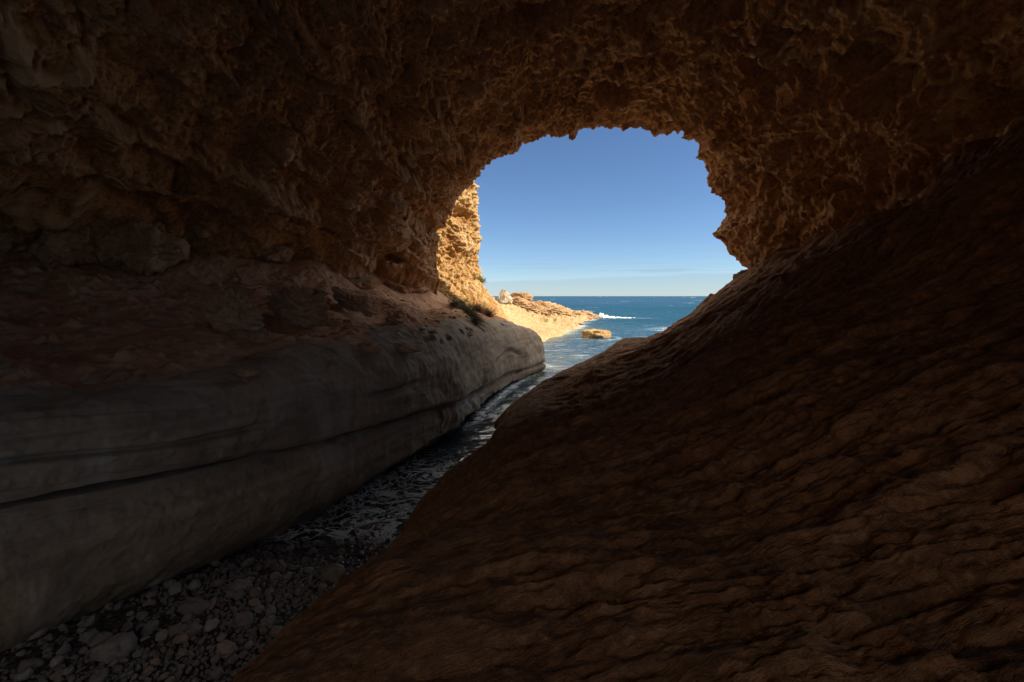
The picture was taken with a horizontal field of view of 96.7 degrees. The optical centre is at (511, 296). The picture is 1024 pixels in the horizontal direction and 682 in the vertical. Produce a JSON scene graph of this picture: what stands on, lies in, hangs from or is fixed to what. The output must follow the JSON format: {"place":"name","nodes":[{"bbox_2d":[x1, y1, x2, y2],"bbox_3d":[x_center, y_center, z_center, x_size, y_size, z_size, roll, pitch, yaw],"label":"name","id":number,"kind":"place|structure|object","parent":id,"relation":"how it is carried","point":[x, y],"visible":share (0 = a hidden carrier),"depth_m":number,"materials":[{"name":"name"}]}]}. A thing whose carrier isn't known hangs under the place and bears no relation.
{"place":"outdoors","nodes":[
{"label":"outdoors","id":0,"kind":"place"},
{"bbox_2d":[0,529,384,681],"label":"pebble bed","id":1,"kind":"object","parent":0,"point":[103,621],"visible":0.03,"depth_m":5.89,"materials":[{"name":"stone"}]},
{"bbox_2d":[13,667,33,681],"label":"beach stone","id":2,"kind":"object","parent":1,"relation":"on","point":[26,674],"visible":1,"depth_m":5.08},
{"bbox_2d":[17,656,44,672],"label":"stone","id":3,"kind":"object","parent":1,"relation":"on","point":[33,662],"visible":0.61,"depth_m":5.22,"materials":[{"name":"stone"}]},
{"bbox_2d":[29,627,48,639],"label":"beach stone","id":4,"kind":"object","parent":1,"relation":"on","point":[40,633],"visible":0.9,"depth_m":5.76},
{"bbox_2d":[41,651,52,660],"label":"beach stone","id":5,"kind":"object","parent":1,"relation":"on","point":[46,656],"visible":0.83,"depth_m":5.39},
{"bbox_2d":[42,646,52,653],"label":"beach stone","id":6,"kind":"object","parent":1,"relation":"on","point":[47,649],"visible":0.77,"depth_m":5.50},
{"bbox_2d":[43,633,53,640],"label":"beach stone","id":7,"kind":"object","parent":1,"relation":"on","point":[48,637],"visible":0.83,"depth_m":5.72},
{"bbox_2d":[49,669,62,680],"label":"beach stone","id":8,"kind":"object","parent":1,"relation":"on","point":[55,675],"visible":0.94,"depth_m":5.11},
{"bbox_2d":[49,655,63,667],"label":"beach stone","id":9,"kind":"object","parent":1,"relation":"on","point":[55,660],"visible":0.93,"depth_m":5.30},
{"bbox_2d":[52,663,65,670],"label":"beach stone","id":10,"kind":"object","parent":1,"relation":"on","point":[59,666],"visible":0.71,"depth_m":5.22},
{"bbox_2d":[58,623,67,630],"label":"beach stone","id":11,"kind":"object","parent":1,"relation":"on","point":[63,627],"visible":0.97,"depth_m":5.92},
{"bbox_2d":[56,642,70,655],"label":"beach stone","id":12,"kind":"object","parent":1,"relation":"on","point":[65,648],"visible":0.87,"depth_m":5.47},
{"bbox_2d":[62,666,74,675],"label":"beach stone","id":13,"kind":"object","parent":1,"relation":"on","point":[70,670],"visible":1,"depth_m":5.16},
{"bbox_2d":[67,674,75,681],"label":"beach stone","id":14,"kind":"object","parent":1,"relation":"on","point":[72,677],"visible":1,"depth_m":5.06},
{"bbox_2d":[77,626,86,633],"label":"beach stone","id":15,"kind":"object","parent":1,"relation":"on","point":[81,629],"visible":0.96,"depth_m":5.86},
{"bbox_2d":[78,646,87,654],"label":"beach stone","id":16,"kind":"object","parent":1,"relation":"on","point":[83,650],"visible":0.99,"depth_m":5.51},
{"bbox_2d":[78,628,99,642],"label":"beach boulder","id":17,"kind":"object","parent":1,"relation":"on","point":[85,637],"visible":0.55,"depth_m":5.71,"materials":[{"name":"stone"}]},
{"bbox_2d":[83,614,98,626],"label":"beach stone","id":18,"kind":"object","parent":1,"relation":"on","point":[92,619],"visible":0.89,"depth_m":6.00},
{"bbox_2d":[87,668,108,681],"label":"beach stone","id":19,"kind":"object","parent":1,"relation":"on","point":[100,675],"visible":1,"depth_m":5.06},
{"bbox_2d":[86,631,113,646],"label":"beach boulder","id":20,"kind":"object","parent":1,"relation":"on","point":[98,638],"visible":0.58,"depth_m":5.66,"materials":[{"name":"stone"}]},
{"bbox_2d":[103,602,113,610],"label":"beach stone","id":21,"kind":"object","parent":1,"relation":"on","point":[108,606],"visible":0.99,"depth_m":6.37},
{"bbox_2d":[89,632,137,663],"bbox_3d":[-4.819,4.288,5.508,0.458,0.357,0.370,6,-11,-28],"label":"beach boulder","id":22,"kind":"object","parent":1,"relation":"on","point":[111,648],"visible":0.83,"depth_m":5.43,"materials":[{"name":"stone"}]},
{"bbox_2d":[108,658,118,666],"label":"beach stone","id":23,"kind":"object","parent":1,"relation":"on","point":[114,662],"visible":0.82,"depth_m":5.31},
{"bbox_2d":[111,664,123,672],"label":"beach stone","id":24,"kind":"object","parent":1,"relation":"on","point":[117,668],"visible":1,"depth_m":5.21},
{"bbox_2d":[114,602,122,609],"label":"beach stone","id":25,"kind":"object","parent":1,"relation":"on","point":[118,606],"visible":1,"depth_m":6.35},
{"bbox_2d":[118,656,128,663],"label":"beach stone","id":26,"kind":"object","parent":1,"relation":"on","point":[123,659],"visible":1,"depth_m":5.35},
{"bbox_2d":[121,621,132,631],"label":"beach stone","id":27,"kind":"object","parent":1,"relation":"on","point":[127,626],"visible":0.72,"depth_m":5.93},
{"bbox_2d":[132,649,142,657],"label":"beach stone","id":28,"kind":"object","parent":1,"relation":"on","point":[137,653],"visible":1,"depth_m":5.45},
{"bbox_2d":[135,610,147,619],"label":"beach stone","id":29,"kind":"object","parent":1,"relation":"on","point":[141,615],"visible":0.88,"depth_m":6.14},
{"bbox_2d":[142,665,153,675],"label":"beach stone","id":30,"kind":"object","parent":1,"relation":"on","point":[148,670],"visible":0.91,"depth_m":5.18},
{"bbox_2d":[140,619,158,636],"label":"beach stone","id":31,"kind":"object","parent":1,"relation":"on","point":[149,627],"visible":1,"depth_m":5.84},
{"bbox_2d":[142,598,156,606],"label":"beach stone","id":32,"kind":"object","parent":1,"relation":"on","point":[150,601],"visible":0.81,"depth_m":6.44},
{"bbox_2d":[145,588,158,598],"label":"beach stone","id":33,"kind":"object","parent":1,"relation":"on","point":[152,593],"visible":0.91,"depth_m":6.68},
{"bbox_2d":[149,657,160,665],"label":"beach stone","id":34,"kind":"object","parent":1,"relation":"on","point":[156,661],"visible":1,"depth_m":5.30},
{"bbox_2d":[155,629,167,641],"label":"beach stone","id":35,"kind":"object","parent":1,"relation":"on","point":[161,634],"visible":0.97,"depth_m":5.73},
{"bbox_2d":[158,672,168,679],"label":"beach stone","id":36,"kind":"object","parent":1,"relation":"on","point":[164,675],"visible":1,"depth_m":5.08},
{"bbox_2d":[163,579,176,589],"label":"beach stone","id":37,"kind":"object","parent":1,"relation":"on","point":[167,584],"visible":0.62,"depth_m":6.89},
{"bbox_2d":[165,675,175,681],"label":"beach stone","id":38,"kind":"object","parent":1,"relation":"on","point":[171,678],"visible":1,"depth_m":5.05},
{"bbox_2d":[168,581,182,594],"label":"beach stone","id":39,"kind":"object","parent":1,"relation":"on","point":[175,588],"visible":0.98,"depth_m":6.78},
{"bbox_2d":[168,623,188,636],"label":"beach stone","id":40,"kind":"object","parent":1,"relation":"on","point":[173,630],"visible":0.82,"depth_m":5.84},
{"bbox_2d":[174,670,182,679],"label":"beach stone","id":41,"kind":"object","parent":1,"relation":"on","point":[178,674],"visible":0.94,"depth_m":5.12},
{"bbox_2d":[173,632,188,643],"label":"beach stone","id":42,"kind":"object","parent":1,"relation":"on","point":[182,637],"visible":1,"depth_m":5.67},
{"bbox_2d":[178,648,186,656],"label":"beach stone","id":43,"kind":"object","parent":1,"relation":"on","point":[181,651],"visible":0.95,"depth_m":5.50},
{"bbox_2d":[181,613,192,622],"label":"beach stone","id":44,"kind":"object","parent":1,"relation":"on","point":[187,617],"visible":0.93,"depth_m":6.12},
{"bbox_2d":[176,597,210,615],"bbox_3d":[-4.436,4.352,6.354,0.412,0.228,0.289,10,-8,-7],"label":"beach boulder","id":45,"kind":"object","parent":1,"relation":"on","point":[195,606],"visible":0.86,"depth_m":6.28,"materials":[{"name":"stone"}]},
{"bbox_2d":[185,622,201,637],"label":"beach stone","id":46,"kind":"object","parent":1,"relation":"on","point":[194,628],"visible":0.86,"depth_m":5.84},
{"bbox_2d":[189,580,200,590],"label":"beach stone","id":47,"kind":"object","parent":1,"relation":"on","point":[194,584],"visible":1,"depth_m":6.84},
{"bbox_2d":[206,597,216,609],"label":"beach stone","id":48,"kind":"object","parent":1,"relation":"on","point":[213,601],"visible":0.93,"depth_m":6.41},
{"bbox_2d":[204,618,219,631],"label":"beach stone","id":49,"kind":"object","parent":1,"relation":"on","point":[211,625],"visible":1,"depth_m":5.90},
{"bbox_2d":[210,654,220,663],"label":"beach stone","id":50,"kind":"object","parent":1,"relation":"on","point":[215,658],"visible":1,"depth_m":5.36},
{"bbox_2d":[210,560,220,566],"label":"beach stone","id":51,"kind":"object","parent":1,"relation":"on","point":[216,563],"visible":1,"depth_m":7.54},
{"bbox_2d":[210,666,223,679],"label":"beach stone","id":52,"kind":"object","parent":1,"relation":"on","point":[216,673],"visible":1,"depth_m":5.11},
{"bbox_2d":[212,579,223,586],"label":"beach stone","id":53,"kind":"object","parent":1,"relation":"on","point":[217,582],"visible":1,"depth_m":6.93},
{"bbox_2d":[217,634,226,641],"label":"beach stone","id":54,"kind":"object","parent":1,"relation":"on","point":[220,638],"visible":0.88,"depth_m":5.71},
{"bbox_2d":[215,639,237,658],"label":"stone","id":55,"kind":"object","parent":1,"relation":"on","point":[225,648],"visible":0.91,"depth_m":5.50,"materials":[{"name":"stone"}]},
{"bbox_2d":[225,589,234,596],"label":"beach stone","id":56,"kind":"object","parent":1,"relation":"on","point":[230,592],"visible":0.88,"depth_m":6.69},
{"bbox_2d":[228,654,238,663],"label":"beach stone","id":57,"kind":"object","parent":1,"relation":"on","point":[234,658],"visible":1,"depth_m":5.34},
{"bbox_2d":[233,589,244,599],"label":"beach stone","id":58,"kind":"object","parent":1,"relation":"on","point":[238,594],"visible":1,"depth_m":6.60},
{"bbox_2d":[229,578,252,593],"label":"beach boulder","id":59,"kind":"object","parent":1,"relation":"on","point":[245,584],"visible":0.66,"depth_m":6.83,"materials":[{"name":"stone"}]},
{"bbox_2d":[233,611,253,626],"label":"beach boulder","id":60,"kind":"object","parent":1,"relation":"on","point":[244,618],"visible":0.83,"depth_m":6.06,"materials":[{"name":"stone"}]},
{"bbox_2d":[239,650,247,658],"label":"beach stone","id":61,"kind":"object","parent":1,"relation":"on","point":[244,653],"visible":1,"depth_m":5.44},
{"bbox_2d":[240,558,254,566],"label":"beach stone","id":62,"kind":"object","parent":1,"relation":"on","point":[247,562],"visible":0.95,"depth_m":7.54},
{"bbox_2d":[244,640,253,649],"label":"beach stone","id":63,"kind":"object","parent":1,"relation":"on","point":[248,645],"visible":0.99,"depth_m":5.59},
{"bbox_2d":[248,598,260,606],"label":"beach stone","id":64,"kind":"object","parent":1,"relation":"on","point":[253,602],"visible":0.91,"depth_m":6.45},
{"bbox_2d":[249,587,261,597],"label":"beach stone","id":65,"kind":"object","parent":1,"relation":"on","point":[255,592],"visible":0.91,"depth_m":6.69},
{"bbox_2d":[253,604,263,612],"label":"beach stone","id":66,"kind":"object","parent":1,"relation":"on","point":[258,608],"visible":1,"depth_m":6.31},
{"bbox_2d":[260,626,267,634],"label":"beach stone","id":67,"kind":"object","parent":1,"relation":"on","point":[263,630],"visible":1,"depth_m":5.88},
{"bbox_2d":[260,615,275,628],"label":"beach stone","id":68,"kind":"object","parent":1,"relation":"on","point":[269,621],"visible":0.9,"depth_m":5.97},
{"bbox_2d":[264,588,274,596],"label":"beach stone","id":69,"kind":"object","parent":1,"relation":"on","point":[270,592],"visible":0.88,"depth_m":6.69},
{"bbox_2d":[265,606,275,615],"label":"beach stone","id":70,"kind":"object","parent":1,"relation":"on","point":[270,610],"visible":0.74,"depth_m":6.22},
{"bbox_2d":[270,571,280,579],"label":"beach stone","id":71,"kind":"object","parent":1,"relation":"on","point":[275,575],"visible":0.9,"depth_m":7.15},
{"bbox_2d":[269,625,283,636],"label":"beach stone","id":72,"kind":"object","parent":1,"relation":"on","point":[275,630],"visible":0.72,"depth_m":5.85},
{"bbox_2d":[269,559,286,571],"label":"beach boulder","id":73,"kind":"object","parent":1,"relation":"on","point":[278,565],"visible":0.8,"depth_m":7.40,"materials":[{"name":"stone"}]},
{"bbox_2d":[282,571,292,580],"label":"beach stone","id":74,"kind":"object","parent":1,"relation":"on","point":[288,575],"visible":0.97,"depth_m":7.10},
{"bbox_2d":[289,565,300,570],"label":"beach stone","id":75,"kind":"object","parent":1,"relation":"on","point":[295,567],"visible":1,"depth_m":7.38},
{"bbox_2d":[304,566,313,572],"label":"beach stone","id":76,"kind":"object","parent":1,"relation":"on","point":[308,569],"visible":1,"depth_m":7.36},
{"bbox_2d":[306,547,315,555],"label":"beach stone","id":77,"kind":"object","parent":1,"relation":"on","point":[311,551],"visible":0.99,"depth_m":7.89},
{"bbox_2d":[311,540,320,546],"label":"beach stone","id":78,"kind":"object","parent":1,"relation":"on","point":[314,543],"visible":0.98,"depth_m":8.18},
{"bbox_2d":[318,582,326,590],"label":"beach stone","id":79,"kind":"object","parent":1,"relation":"on","point":[322,586],"visible":1,"depth_m":6.87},
{"bbox_2d":[321,563,345,582],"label":"beach boulder","id":80,"kind":"object","parent":1,"relation":"on","point":[333,573],"visible":0.91,"depth_m":7.15,"materials":[{"name":"stone"}]},
{"bbox_2d":[337,548,345,554],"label":"beach stone","id":81,"kind":"object","parent":1,"relation":"on","point":[341,551],"visible":0.87,"depth_m":7.89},
{"bbox_2d":[366,542,376,552],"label":"beach stone","id":82,"kind":"object","parent":1,"relation":"on","point":[372,547],"visible":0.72,"depth_m":8.04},
{"bbox_2d":[396,520,407,530],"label":"beach boulder","id":83,"kind":"object","parent":1,"relation":"on","point":[400,527],"visible":0.23,"depth_m":8.76,"materials":[{"name":"stone"}]},
{"bbox_2d":[0,251,545,651],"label":"rock ledge","id":84,"kind":"object","parent":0,"point":[113,489],"visible":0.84,"depth_m":8.08,"materials":[{"name":"stone"}]},
{"bbox_2d":[0,230,40,263],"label":"boulder","id":85,"kind":"object","parent":84,"relation":"on","point":[10,250],"visible":0.3,"depth_m":12.43,"materials":[{"name":"stone"}]},
{"bbox_2d":[35,228,100,269],"bbox_3d":[-12.730,-1.734,13.389,1.622,2.013,1.822,0,0,43],"label":"boulder","id":86,"kind":"object","parent":84,"relation":"on","point":[61,248],"visible":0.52,"depth_m":12.74,"materials":[{"name":"stone"}]},
{"bbox_2d":[88,369,110,379],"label":"loose stone","id":87,"kind":"object","parent":84,"relation":"on","point":[98,374],"visible":0.91,"depth_m":6.95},
{"bbox_2d":[115,371,132,377],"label":"loose stone","id":88,"kind":"object","parent":84,"relation":"on","point":[121,373],"visible":0.8,"depth_m":7.06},
{"bbox_2d":[118,221,189,275],"bbox_3d":[-11.174,-1.493,14.192,1.734,1.718,1.563,0,0,-14],"label":"boulder","id":89,"kind":"object","parent":84,"relation":"on","point":[156,247],"visible":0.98,"depth_m":13.82,"materials":[{"name":"stone"}]},
{"bbox_2d":[201,286,263,331],"bbox_3d":[-6.136,0.420,10.079,1.321,1.082,0.981,30,3,-15],"label":"boulder","id":90,"kind":"object","parent":84,"relation":"on","point":[229,308],"visible":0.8,"depth_m":9.82,"materials":[{"name":"stone"}]},
{"bbox_2d":[235,368,258,376],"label":"boulder","id":91,"kind":"object","parent":84,"relation":"on","point":[246,372],"visible":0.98,"depth_m":8.01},
{"bbox_2d":[253,328,274,341],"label":"boulder","id":92,"kind":"object","parent":84,"relation":"on","point":[263,334],"visible":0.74,"depth_m":9.77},
{"bbox_2d":[262,245,293,262],"bbox_3d":[-9.393,-1.688,18.236,1.171,0.774,1.606,0,0,3],"label":"boulder","id":93,"kind":"object","parent":84,"relation":"on","point":[281,253],"visible":0.78,"depth_m":17.79,"materials":[{"name":"stone"}]},
{"bbox_2d":[265,285,330,328],"bbox_3d":[-5.717,0.387,12.186,1.740,1.448,1.237,32,8,-10],"label":"boulder","id":94,"kind":"object","parent":84,"relation":"on","point":[295,306],"visible":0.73,"depth_m":11.96,"materials":[{"name":"stone"}]},
{"bbox_2d":[313,286,329,295],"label":"boulder","id":95,"kind":"object","parent":84,"relation":"on","point":[317,290],"visible":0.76,"depth_m":15.88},
{"bbox_2d":[331,286,375,316],"bbox_3d":[-5.385,0.287,15.317,1.684,0.777,0.951,29,3,-5],"label":"boulder","id":96,"kind":"object","parent":84,"relation":"on","point":[343,298],"visible":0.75,"depth_m":15.10,"materials":[{"name":"stone"}]},
{"bbox_2d":[356,342,382,352],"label":"boulder","id":97,"kind":"object","parent":84,"relation":"on","point":[373,347],"visible":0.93,"depth_m":10.69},
{"bbox_2d":[385,315,403,323],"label":"boulder","id":98,"kind":"object","parent":84,"relation":"on","point":[396,320],"visible":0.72,"depth_m":13.56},
{"bbox_2d":[393,343,420,352],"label":"boulder","id":99,"kind":"object","parent":84,"relation":"on","point":[402,348],"visible":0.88,"depth_m":11.57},
{"bbox_2d":[444,290,493,337],"bbox_3d":[-2.712,0.993,24.173,2.725,2.904,11.199,0,0,-10],"label":"trailing shrub","id":100,"kind":"object","parent":84,"relation":"on","point":[474,315],"visible":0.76,"depth_m":21.99,"materials":[{"name":"plant"}]},
{"bbox_2d":[191,296,707,585],"bbox_3d":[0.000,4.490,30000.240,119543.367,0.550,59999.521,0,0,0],"label":"sea","id":101,"kind":"structure","parent":0,"point":[392,496],"depth_m":13.20,"materials":[{"name":"liquid"}]},
{"bbox_2d":[581,329,611,337],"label":"islet rock","id":102,"kind":"object","parent":101,"relation":"in","point":[591,333],"visible":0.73,"depth_m":48.26,"materials":[{"name":"stone"}]},
{"bbox_2d":[599,313,634,317],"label":"breaking wave","id":103,"kind":"object","parent":101,"relation":"on","point":[601,315],"visible":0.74,"depth_m":94.60,"materials":[{"name":"white liquid"}]},
{"bbox_2d":[436,180,512,322],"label":"cliff","id":104,"kind":"structure","parent":0,"point":[459,267],"depth_m":29.98,"materials":[{"name":"stone"}]},
{"bbox_2d":[459,296,500,318],"bbox_3d":[-2.132,0.915,26.849,2.327,2.068,5.974,0,0,-17],"label":"dry shrub","id":105,"kind":"object","parent":104,"relation":"on","point":[483,311],"visible":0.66,"depth_m":24.91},
{"bbox_2d":[0,0,1023,294],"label":"cave roof","id":106,"kind":"structure","parent":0,"point":[360,144],"depth_m":14.41,"materials":[{"name":"stone"}]},
{"bbox_2d":[495,300,592,341],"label":"shore","id":107,"kind":"structure","parent":0,"point":[544,327],"depth_m":59.01,"materials":[{"name":"stone"}]},
{"bbox_2d":[497,289,512,304],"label":"white crag","id":108,"kind":"structure","parent":107,"relation":"on","point":[505,297],"depth_m":63.41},
{"bbox_2d":[510,292,532,301],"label":"shore rock","id":109,"kind":"object","parent":107,"relation":"on","point":[527,296],"visible":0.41,"depth_m":69.11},
{"bbox_2d":[512,296,532,309],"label":"shore rock","id":110,"kind":"object","parent":107,"relation":"on","point":[522,302],"visible":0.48,"depth_m":64.85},
{"bbox_2d":[528,302,546,314],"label":"shore rock","id":111,"kind":"object","parent":107,"relation":"on","point":[536,307],"visible":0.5,"depth_m":66.99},
{"bbox_2d":[535,300,558,316],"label":"shore rock","id":112,"kind":"object","parent":107,"relation":"on","point":[552,309],"visible":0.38,"depth_m":70.74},
{"bbox_2d":[557,307,575,316],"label":"shore rock","id":113,"kind":"object","parent":107,"relation":"on","point":[564,311],"visible":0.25,"depth_m":78.07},
{"bbox_2d":[572,310,592,320],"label":"shore rock","id":114,"kind":"object","parent":107,"relation":"on","point":[576,313],"visible":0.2,"depth_m":84.83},
{"bbox_2d":[581,310,600,318],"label":"shore rock","id":115,"kind":"object","parent":107,"relation":"on","point":[592,315],"visible":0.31,"depth_m":90.48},
{"bbox_2d":[474,126,747,295],"label":"sky","id":116,"kind":"structure","parent":0,"point":[603,211],"materials":[{"name":"blue"}]},
{"bbox_2d":[229,121,1023,681],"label":"rock slope","id":117,"kind":"structure","parent":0,"point":[803,461],"depth_m":2.81,"materials":[{"name":"stone"}]},
{"bbox_2d":[732,269,748,278],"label":"boulder","id":118,"kind":"object","parent":117,"relation":"on","point":[739,273],"visible":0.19,"depth_m":22.06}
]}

